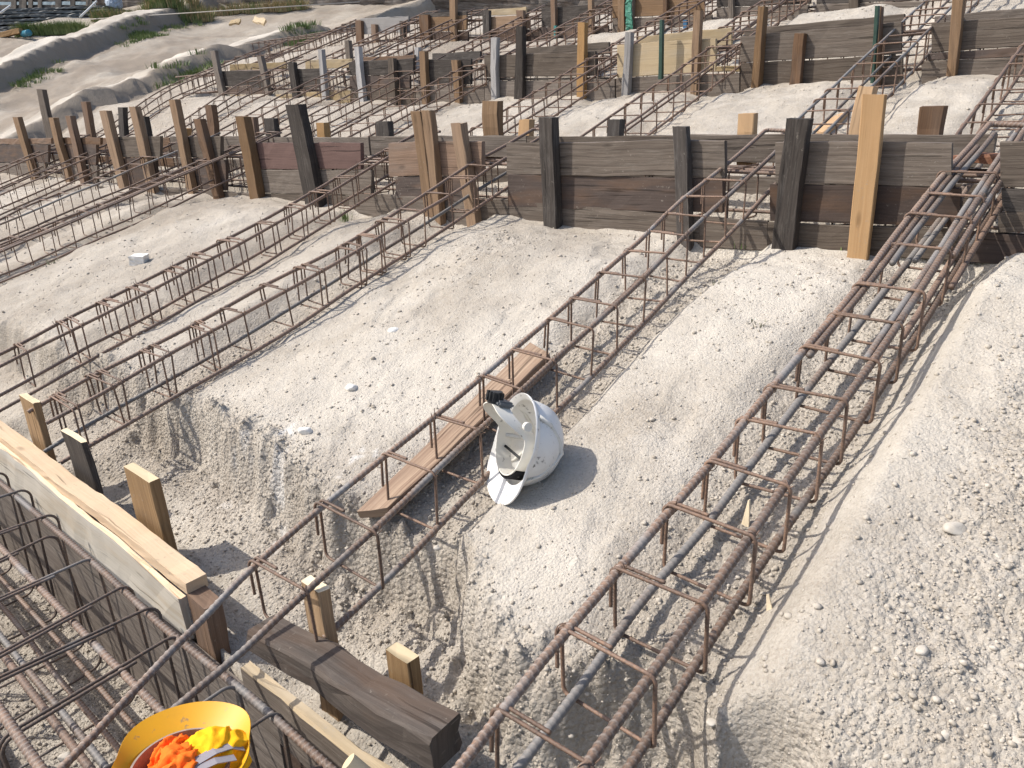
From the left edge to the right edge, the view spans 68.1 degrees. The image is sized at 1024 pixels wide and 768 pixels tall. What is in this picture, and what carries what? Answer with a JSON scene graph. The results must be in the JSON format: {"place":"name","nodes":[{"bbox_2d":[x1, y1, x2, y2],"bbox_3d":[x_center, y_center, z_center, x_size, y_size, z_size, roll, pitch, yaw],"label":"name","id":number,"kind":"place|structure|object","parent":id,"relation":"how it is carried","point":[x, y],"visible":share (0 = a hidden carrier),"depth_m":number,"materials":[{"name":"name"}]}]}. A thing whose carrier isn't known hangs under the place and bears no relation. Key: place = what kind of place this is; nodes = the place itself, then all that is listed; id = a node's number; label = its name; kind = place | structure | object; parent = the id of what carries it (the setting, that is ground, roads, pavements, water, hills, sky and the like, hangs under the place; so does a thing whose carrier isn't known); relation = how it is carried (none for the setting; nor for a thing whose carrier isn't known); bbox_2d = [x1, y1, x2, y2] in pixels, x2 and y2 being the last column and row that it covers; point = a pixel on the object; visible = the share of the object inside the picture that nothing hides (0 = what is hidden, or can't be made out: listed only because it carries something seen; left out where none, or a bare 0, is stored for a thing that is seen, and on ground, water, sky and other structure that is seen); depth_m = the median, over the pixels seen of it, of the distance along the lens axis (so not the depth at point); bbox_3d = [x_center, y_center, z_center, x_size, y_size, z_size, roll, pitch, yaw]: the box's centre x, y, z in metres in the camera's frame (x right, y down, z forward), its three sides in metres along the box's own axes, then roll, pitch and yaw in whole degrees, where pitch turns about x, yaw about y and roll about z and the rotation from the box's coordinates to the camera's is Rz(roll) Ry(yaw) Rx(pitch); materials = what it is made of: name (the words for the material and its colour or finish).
{"place":"outdoors","nodes":[
{"label":"outdoors","id":0,"kind":"place"},
{"bbox_2d":[0,0,1023,767],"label":"ground","id":1,"kind":"structure","parent":0,"point":[100,72],"depth_m":2.40,"materials":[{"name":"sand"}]},
{"bbox_2d":[19,393,56,461],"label":"stake","id":2,"kind":"object","parent":1,"relation":"on","point":[38,430],"visible":0.55,"depth_m":2.98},
{"bbox_2d":[0,0,95,8],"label":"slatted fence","id":3,"kind":"object","parent":1,"relation":"on","point":[14,4],"visible":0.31,"depth_m":23.49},
{"bbox_2d":[0,5,125,30],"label":"steel stack","id":4,"kind":"object","parent":1,"relation":"on","point":[10,16],"visible":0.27,"depth_m":20.75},
{"bbox_2d":[0,133,134,215],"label":"rebar cage","id":5,"kind":"object","parent":1,"relation":"on","point":[45,176],"visible":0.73,"depth_m":7.08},
{"bbox_2d":[61,428,107,528],"bbox_3d":[-1.558,0.383,2.792,0.214,0.425,0.032,15,26,39],"label":"stake","id":6,"kind":"object","parent":1,"relation":"on","point":[83,463],"visible":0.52,"depth_m":2.73,"materials":[{"name":"wood"}]},
{"bbox_2d":[0,132,226,247],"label":"rebar cage","id":7,"kind":"object","parent":1,"relation":"on","point":[110,172],"visible":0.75,"depth_m":6.14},
{"bbox_2d":[99,110,129,188],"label":"stake","id":8,"kind":"object","parent":1,"relation":"on","point":[111,133],"visible":0.81,"depth_m":6.82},
{"bbox_2d":[0,131,281,283],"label":"rebar cage","id":9,"kind":"object","parent":1,"relation":"on","point":[108,205],"visible":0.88,"depth_m":5.45,"materials":[{"name":"metal"}]},
{"bbox_2d":[0,487,286,767],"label":"formwork board","id":10,"kind":"object","parent":1,"relation":"on","point":[269,749],"visible":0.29,"depth_m":2.53,"materials":[{"name":"wood"}]},
{"bbox_2d":[0,443,193,639],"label":"formwork board","id":11,"kind":"object","parent":10,"relation":"on","point":[119,559],"visible":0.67,"depth_m":2.46,"materials":[{"name":"wood"}]},
{"bbox_2d":[0,420,208,593],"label":"broken plank","id":12,"kind":"object","parent":11,"relation":"on","point":[177,569],"visible":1,"depth_m":2.43,"materials":[{"name":"wood"}]},
{"bbox_2d":[240,660,391,767],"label":"plank","id":13,"kind":"object","parent":10,"relation":"on","point":[331,743],"visible":0.8,"depth_m":1.69,"materials":[{"name":"wood"}]},
{"bbox_2d":[129,107,158,193],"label":"stake","id":14,"kind":"object","parent":1,"relation":"on","point":[140,131],"visible":0.78,"depth_m":6.45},
{"bbox_2d":[124,463,177,550],"bbox_3d":[-1.152,0.479,2.453,0.217,0.423,0.038,15,26,39],"label":"stake","id":15,"kind":"object","parent":1,"relation":"on","point":[148,501],"visible":0.55,"depth_m":2.38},
{"bbox_2d":[0,472,336,767],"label":"rebar cage","id":16,"kind":"object","parent":1,"relation":"on","point":[17,735],"visible":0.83,"depth_m":1.97,"materials":[{"name":"metal"}]},
{"bbox_2d":[112,701,250,767],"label":"hard hat","id":17,"kind":"object","parent":16,"relation":"on","point":[143,739],"visible":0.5,"depth_m":1.45,"materials":[{"name":"yellow plastic"}]},
{"bbox_2d":[147,726,251,767],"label":"safety vest","id":18,"kind":"object","parent":17,"relation":"on","point":[215,747],"visible":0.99,"depth_m":1.36,"materials":[{"name":"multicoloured fabric"}]},
{"bbox_2d":[4,0,332,88],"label":"grass","id":19,"kind":"structure","parent":1,"relation":"on","point":[58,28],"depth_m":18.76,"materials":[{"name":"plant"}]},
{"bbox_2d":[169,99,198,193],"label":"stake","id":20,"kind":"object","parent":1,"relation":"on","point":[180,130],"visible":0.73,"depth_m":5.99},
{"bbox_2d":[96,40,288,137],"bbox_3d":[-4.120,-3.716,9.709,0.324,1.360,2.996,14,26,37],"label":"rebar cage","id":21,"kind":"object","parent":1,"relation":"on","point":[205,74],"visible":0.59,"depth_m":9.68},
{"bbox_2d":[87,0,312,22],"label":"dry grass","id":22,"kind":"structure","parent":1,"relation":"on","point":[265,4],"depth_m":20.21,"materials":[{"name":"plant"}]},
{"bbox_2d":[187,585,230,663],"bbox_3d":[-0.831,0.864,2.181,0.108,0.610,0.058,15,26,39],"label":"stake","id":23,"kind":"object","parent":1,"relation":"on","point":[211,633],"visible":0.34,"depth_m":2.08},
{"bbox_2d":[193,119,224,198],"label":"stake","id":24,"kind":"object","parent":1,"relation":"on","point":[204,138],"visible":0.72,"depth_m":5.80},
{"bbox_2d":[0,130,440,411],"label":"rebar cage","id":25,"kind":"object","parent":1,"relation":"on","point":[103,301],"visible":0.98,"depth_m":3.90,"materials":[{"name":"metal"}]},
{"bbox_2d":[156,56,316,157],"bbox_3d":[-3.081,-3.108,8.402,0.312,1.045,2.194,14,26,37],"label":"rebar cage","id":26,"kind":"object","parent":1,"relation":"on","point":[238,94],"visible":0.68,"depth_m":8.47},
{"bbox_2d":[235,116,265,198],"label":"stake","id":27,"kind":"object","parent":1,"relation":"on","point":[251,161],"visible":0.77,"depth_m":5.41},
{"bbox_2d":[27,128,538,463],"bbox_3d":[-0.771,-0.575,3.572,2.787,1.080,0.306,-19,26,-38],"label":"rebar cage","id":28,"kind":"object","parent":1,"relation":"on","point":[58,395],"visible":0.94,"depth_m":3.32,"materials":[{"name":"metal"}]},
{"bbox_2d":[220,56,379,152],"bbox_3d":[-2.238,-2.843,7.713,0.329,0.965,2.185,15,26,39],"label":"rebar cage","id":29,"kind":"object","parent":1,"relation":"on","point":[316,85],"visible":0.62,"depth_m":7.78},
{"bbox_2d":[285,104,325,206],"bbox_3d":[-1.351,-1.448,5.017,0.273,0.767,0.074,15,26,39],"label":"stake","id":30,"kind":"object","parent":1,"relation":"on","point":[305,151],"visible":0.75,"depth_m":4.96,"materials":[{"name":"wood"}]},
{"bbox_2d":[265,193,348,206],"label":"formwork board","id":31,"kind":"object","parent":1,"relation":"on","point":[291,197],"visible":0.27,"depth_m":5.23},
{"bbox_2d":[261,169,374,194],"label":"formwork board","id":32,"kind":"object","parent":31,"relation":"on","point":[282,181],"visible":0.65,"depth_m":5.19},
{"bbox_2d":[256,142,363,169],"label":"formwork board","id":33,"kind":"object","parent":32,"relation":"on","point":[332,155],"visible":0.76,"depth_m":4.95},
{"bbox_2d":[253,17,365,62],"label":"rebar cage","id":34,"kind":"object","parent":1,"relation":"on","point":[324,34],"visible":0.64,"depth_m":11.07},
{"bbox_2d":[301,575,343,721],"bbox_3d":[-0.461,0.673,1.877,0.086,0.424,0.035,15,26,39],"label":"stake","id":35,"kind":"object","parent":1,"relation":"on","point":[320,597],"visible":0.4,"depth_m":1.81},
{"bbox_2d":[95,0,609,16],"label":"rough wall","id":36,"kind":"structure","parent":1,"relation":"on","point":[463,5],"depth_m":19.66,"materials":[{"name":"stone"}]},
{"bbox_2d":[246,614,461,767],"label":"timber beam","id":37,"kind":"structure","parent":1,"relation":"on","point":[417,727],"depth_m":1.62,"materials":[{"name":"wood"}]},
{"bbox_2d":[280,54,445,136],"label":"rebar cage","id":38,"kind":"object","parent":1,"relation":"on","point":[351,102],"visible":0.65,"depth_m":7.11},
{"bbox_2d":[317,9,439,74],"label":"rebar cage","id":39,"kind":"object","parent":1,"relation":"on","point":[401,27],"visible":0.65,"depth_m":10.01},
{"bbox_2d":[351,88,415,105],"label":"formwork board","id":40,"kind":"object","parent":1,"relation":"on","point":[405,102],"visible":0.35,"depth_m":7.73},
{"bbox_2d":[350,75,411,88],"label":"formwork board","id":41,"kind":"object","parent":40,"relation":"on","point":[406,82],"visible":0.68,"depth_m":7.74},
{"bbox_2d":[349,58,414,75],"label":"formwork board","id":42,"kind":"object","parent":41,"relation":"on","point":[377,67],"visible":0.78,"depth_m":7.66,"materials":[{"name":"wood"}]},
{"bbox_2d":[386,642,422,693],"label":"stake","id":43,"kind":"object","parent":1,"relation":"on","point":[403,663],"visible":0.31,"depth_m":1.67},
{"bbox_2d":[349,193,466,225],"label":"formwork board","id":44,"kind":"object","parent":1,"relation":"on","point":[378,205],"visible":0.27,"depth_m":4.63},
{"bbox_2d":[395,176,462,201],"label":"formwork board","id":45,"kind":"object","parent":44,"relation":"on","point":[408,186],"visible":0.41,"depth_m":4.45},
{"bbox_2d":[388,141,484,176],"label":"formwork board","id":46,"kind":"object","parent":45,"relation":"on","point":[403,160],"visible":0.58,"depth_m":4.36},
{"bbox_2d":[373,164,507,182],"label":"formwork board","id":47,"kind":"object","parent":45,"relation":"on","point":[379,171],"visible":0.14,"depth_m":4.67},
{"bbox_2d":[370,135,527,157],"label":"formwork board","id":48,"kind":"object","parent":47,"relation":"on","point":[379,143],"visible":0.43,"depth_m":4.64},
{"bbox_2d":[57,128,784,767],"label":"rebar cage","id":49,"kind":"object","parent":1,"relation":"on","point":[307,590],"visible":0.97,"depth_m":2.15,"materials":[{"name":"metal"}]},
{"bbox_2d":[410,111,433,217],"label":"stake","id":50,"kind":"object","parent":1,"relation":"on","point":[416,117],"visible":0.48,"depth_m":4.26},
{"bbox_2d":[330,49,515,136],"bbox_3d":[-0.768,-2.415,6.499,0.327,0.891,2.185,15,26,39],"label":"rebar cage","id":51,"kind":"object","parent":1,"relation":"on","point":[416,101],"visible":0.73,"depth_m":6.52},
{"bbox_2d":[371,8,488,75],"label":"rebar cage","id":52,"kind":"object","parent":1,"relation":"on","point":[398,49],"visible":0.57,"depth_m":9.47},
{"bbox_2d":[421,110,445,225],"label":"stake","id":53,"kind":"object","parent":1,"relation":"on","point":[429,122],"visible":0.76,"depth_m":4.22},
{"bbox_2d":[416,85,484,104],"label":"formwork board","id":54,"kind":"object","parent":1,"relation":"on","point":[477,95],"visible":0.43,"depth_m":7.05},
{"bbox_2d":[429,59,472,84],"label":"formwork board","id":55,"kind":"object","parent":54,"relation":"on","point":[438,68],"visible":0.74,"depth_m":7.11,"materials":[{"name":"wood"}]},
{"bbox_2d":[357,342,549,517],"bbox_3d":[-0.147,0.129,2.409,0.120,0.306,0.856,13,25,36],"label":"plank","id":56,"kind":"object","parent":1,"relation":"on","point":[405,480],"visible":0.67,"depth_m":2.35,"materials":[{"name":"wood"}]},
{"bbox_2d":[451,122,481,226],"bbox_3d":[-0.240,-1.087,4.121,0.169,0.639,0.058,15,26,39],"label":"stake","id":57,"kind":"object","parent":1,"relation":"on","point":[462,147],"visible":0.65,"depth_m":4.07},
{"bbox_2d":[482,100,503,158],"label":"stake","id":58,"kind":"object","parent":1,"relation":"on","point":[492,117],"visible":0.67,"depth_m":4.57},
{"bbox_2d":[447,3,559,64],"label":"rebar cage","id":59,"kind":"object","parent":1,"relation":"on","point":[513,27],"visible":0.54,"depth_m":8.76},
{"bbox_2d":[0,150,1019,232],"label":"rebar cage","id":60,"kind":"object","parent":1,"relation":"on","point":[748,169],"visible":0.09,"depth_m":4.09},
{"bbox_2d":[514,26,525,98],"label":"stake","id":61,"kind":"object","parent":1,"relation":"on","point":[520,79],"visible":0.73,"depth_m":6.47,"materials":[{"name":"wood"}]},
{"bbox_2d":[483,390,563,504],"bbox_3d":[0.028,0.154,2.093,0.228,0.319,0.226,-18,26,-37],"label":"hard hat","id":62,"kind":"object","parent":1,"relation":"on","point":[527,447],"visible":1,"depth_m":2.05,"materials":[{"name":"white plastic"}]},
{"bbox_2d":[538,117,561,228],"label":"stake","id":63,"kind":"object","parent":1,"relation":"on","point":[550,167],"visible":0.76,"depth_m":3.70,"materials":[{"name":"wood"}]},
{"bbox_2d":[485,79,615,100],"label":"formwork board","id":64,"kind":"object","parent":1,"relation":"on","point":[606,91],"visible":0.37,"depth_m":6.36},
{"bbox_2d":[484,77,609,80],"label":"formwork board","id":65,"kind":"object","parent":64,"relation":"on","point":[488,79],"visible":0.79,"depth_m":6.42,"materials":[{"name":"wood"}]},
{"bbox_2d":[484,51,596,76],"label":"formwork board","id":66,"kind":"object","parent":65,"relation":"on","point":[549,64],"visible":0.8,"depth_m":6.37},
{"bbox_2d":[500,0,612,77],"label":"rebar cage","id":67,"kind":"object","parent":1,"relation":"on","point":[579,17],"visible":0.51,"depth_m":8.14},
{"bbox_2d":[468,35,646,135],"bbox_3d":[0.320,-2.121,5.591,0.266,0.896,2.186,15,26,39],"label":"rebar cage","id":68,"kind":"object","parent":1,"relation":"on","point":[585,66],"visible":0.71,"depth_m":5.65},
{"bbox_2d":[250,0,918,56],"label":"rebar cage","id":69,"kind":"object","parent":1,"relation":"on","point":[289,38],"visible":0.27,"depth_m":11.49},
{"bbox_2d":[176,28,997,93],"bbox_3d":[-0.373,-2.981,7.196,11.200,0.463,0.332,15,26,39],"label":"rebar cage","id":70,"kind":"object","parent":1,"relation":"on","point":[719,50],"visible":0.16,"depth_m":7.37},
{"bbox_2d":[479,198,699,243],"bbox_3d":[0.316,-0.801,3.771,1.380,0.192,0.033,15,26,39],"label":"formwork board","id":71,"kind":"object","parent":1,"relation":"on","point":[596,218],"visible":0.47,"depth_m":3.67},
{"bbox_2d":[508,174,724,212],"bbox_3d":[0.445,-0.907,3.607,1.223,0.186,0.038,15,26,39],"label":"formwork board","id":72,"kind":"object","parent":71,"relation":"on","point":[656,194],"visible":0.8,"depth_m":3.56,"materials":[{"name":"wood"}]},
{"bbox_2d":[506,139,726,177],"bbox_3d":[0.436,-1.056,3.550,1.229,0.172,0.036,15,26,39],"label":"formwork board","id":73,"kind":"object","parent":72,"relation":"on","point":[654,157],"visible":0.87,"depth_m":3.48,"materials":[{"name":"wood"}]},
{"bbox_2d":[629,176,674,176],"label":"formwork board","id":74,"kind":"object","parent":1,"relation":"on","point":[651,176],"depth_m":3.92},
{"bbox_2d":[527,135,672,142],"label":"formwork board","id":75,"kind":"object","parent":74,"relation":"on","point":[604,138],"visible":0.22,"depth_m":4.04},
{"bbox_2d":[598,0,717,72],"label":"rebar cage","id":76,"kind":"object","parent":1,"relation":"on","point":[655,20],"visible":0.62,"depth_m":7.25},
{"bbox_2d":[612,15,712,32],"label":"formwork board","id":77,"kind":"object","parent":1,"relation":"on","point":[639,22],"visible":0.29,"depth_m":8.10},
{"bbox_2d":[612,0,703,17],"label":"formwork board","id":78,"kind":"object","parent":77,"relation":"on","point":[645,8],"visible":0.64,"depth_m":8.02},
{"bbox_2d":[581,23,767,136],"bbox_3d":[1.082,-1.915,4.955,0.258,0.898,2.185,15,26,39],"label":"rebar cage","id":79,"kind":"object","parent":1,"relation":"on","point":[640,96],"visible":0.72,"depth_m":4.95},
{"bbox_2d":[616,73,740,97],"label":"formwork board","id":80,"kind":"object","parent":1,"relation":"on","point":[731,83],"visible":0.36,"depth_m":5.60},
{"bbox_2d":[617,38,716,77],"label":"formwork board","id":81,"kind":"object","parent":80,"relation":"on","point":[677,54],"visible":0.74,"depth_m":5.65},
{"bbox_2d":[638,27,732,45],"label":"formwork board","id":82,"kind":"object","parent":81,"relation":"on","point":[718,34],"visible":0.45,"depth_m":5.94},
{"bbox_2d":[672,126,693,250],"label":"stake","id":83,"kind":"object","parent":1,"relation":"on","point":[683,167],"visible":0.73,"depth_m":3.25,"materials":[{"name":"wood"}]},
{"bbox_2d":[699,216,768,249],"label":"formwork board","id":84,"kind":"object","parent":1,"relation":"on","point":[751,234],"visible":0.8,"depth_m":3.21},
{"bbox_2d":[452,121,1023,767],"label":"rebar cage","id":85,"kind":"object","parent":1,"relation":"on","point":[920,213],"visible":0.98,"depth_m":1.80,"materials":[{"name":"metal"}]},
{"bbox_2d":[751,6,767,87],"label":"stake","id":86,"kind":"object","parent":1,"relation":"on","point":[759,53],"visible":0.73,"depth_m":5.12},
{"bbox_2d":[717,0,810,65],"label":"rebar cage","id":87,"kind":"object","parent":1,"relation":"on","point":[754,22],"visible":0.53,"depth_m":6.53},
{"bbox_2d":[703,175,824,195],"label":"formwork board","id":88,"kind":"object","parent":1,"relation":"on","point":[765,182],"visible":0.21,"depth_m":3.59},
{"bbox_2d":[690,133,830,162],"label":"formwork board","id":89,"kind":"object","parent":88,"relation":"on","point":[761,149],"visible":0.41,"depth_m":3.55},
{"bbox_2d":[771,118,813,250],"bbox_3d":[1.102,-0.740,2.990,0.105,0.588,0.058,15,26,39],"label":"stake","id":90,"kind":"object","parent":1,"relation":"on","point":[793,167],"visible":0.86,"depth_m":2.96,"materials":[{"name":"wood"}]},
{"bbox_2d":[789,33,806,84],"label":"stake","id":91,"kind":"object","parent":1,"relation":"on","point":[798,53],"visible":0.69,"depth_m":4.99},
{"bbox_2d":[740,56,903,91],"bbox_3d":[2.018,-2.033,5.005,1.083,0.227,0.032,15,26,39],"label":"formwork board","id":92,"kind":"object","parent":1,"relation":"on","point":[777,72],"visible":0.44,"depth_m":4.97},
{"bbox_2d":[740,22,902,62],"bbox_3d":[1.992,-2.221,4.950,1.059,0.185,0.033,15,26,39],"label":"formwork board","id":93,"kind":"object","parent":92,"relation":"on","point":[840,42],"visible":0.9,"depth_m":4.89,"materials":[{"name":"wood"}]},
{"bbox_2d":[744,14,905,35],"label":"formwork board","id":94,"kind":"object","parent":93,"relation":"on","point":[840,23],"visible":0.41,"depth_m":5.28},
{"bbox_2d":[768,222,964,259],"bbox_3d":[1.339,-0.549,2.906,0.736,0.143,0.032,15,26,39],"label":"formwork board","id":95,"kind":"object","parent":1,"relation":"on","point":[829,237],"visible":0.37,"depth_m":2.94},
{"bbox_2d":[770,184,961,227],"bbox_3d":[1.319,-0.677,2.873,0.705,0.158,0.032,15,26,39],"label":"formwork board","id":96,"kind":"object","parent":95,"relation":"on","point":[833,204],"visible":0.62,"depth_m":2.86,"materials":[{"name":"wood"}]},
{"bbox_2d":[775,141,952,186],"bbox_3d":[1.298,-0.821,2.831,0.650,0.167,0.033,15,26,39],"label":"formwork board","id":97,"kind":"object","parent":96,"relation":"on","point":[903,163],"visible":0.69,"depth_m":2.76,"materials":[{"name":"wood"}]},
{"bbox_2d":[847,94,886,259],"bbox_3d":[1.299,-0.722,2.789,0.087,0.652,0.033,15,26,39],"label":"stake","id":98,"kind":"object","parent":1,"relation":"on","point":[871,127],"visible":0.88,"depth_m":2.76,"materials":[{"name":"wood"}]},
{"bbox_2d":[767,0,979,175],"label":"rebar cage","id":99,"kind":"object","parent":1,"relation":"on","point":[852,94],"visible":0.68,"depth_m":4.32,"materials":[{"name":"metal"}]},
{"bbox_2d":[825,183,987,205],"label":"formwork board","id":100,"kind":"object","parent":1,"relation":"on","point":[965,199],"visible":0.03,"depth_m":3.03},
{"bbox_2d":[829,134,997,167],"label":"formwork board","id":101,"kind":"object","parent":100,"relation":"on","point":[960,142],"visible":0.29,"depth_m":3.03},
{"bbox_2d":[917,106,947,134],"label":"stake","id":102,"kind":"object","parent":1,"relation":"on","point":[931,120],"visible":0.49,"depth_m":3.07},
{"bbox_2d":[946,0,965,76],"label":"stake","id":103,"kind":"object","parent":1,"relation":"on","point":[956,25],"visible":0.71,"depth_m":4.39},
{"bbox_2d":[921,57,1023,83],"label":"formwork board","id":104,"kind":"object","parent":1,"relation":"on","point":[932,70],"visible":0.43,"depth_m":4.42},
{"bbox_2d":[928,47,1023,60],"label":"formwork board","id":105,"kind":"object","parent":104,"relation":"on","point":[993,53],"visible":0.86,"depth_m":4.38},
{"bbox_2d":[931,17,1023,52],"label":"formwork board","id":106,"kind":"object","parent":105,"relation":"on","point":[993,33],"visible":0.88,"depth_m":4.34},
{"bbox_2d":[955,42,1023,192],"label":"rebar cage","id":107,"kind":"object","parent":1,"relation":"on","point":[983,100],"visible":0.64,"depth_m":3.57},
{"bbox_2d":[960,231,1023,263],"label":"formwork board","id":108,"kind":"object","parent":1,"relation":"on","point":[995,248],"visible":0.49,"depth_m":2.60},
{"bbox_2d":[998,212,1023,232],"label":"formwork board","id":109,"kind":"object","parent":108,"relation":"on","point":[1008,222],"visible":1,"depth_m":2.56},
{"bbox_2d":[1001,187,1023,211],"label":"formwork board","id":110,"kind":"object","parent":109,"relation":"on","point":[1012,199],"visible":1,"depth_m":2.54,"materials":[{"name":"wood"}]},
{"bbox_2d":[1000,141,1023,187],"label":"formwork board","id":111,"kind":"object","parent":110,"relation":"on","point":[1012,163],"visible":1,"depth_m":2.51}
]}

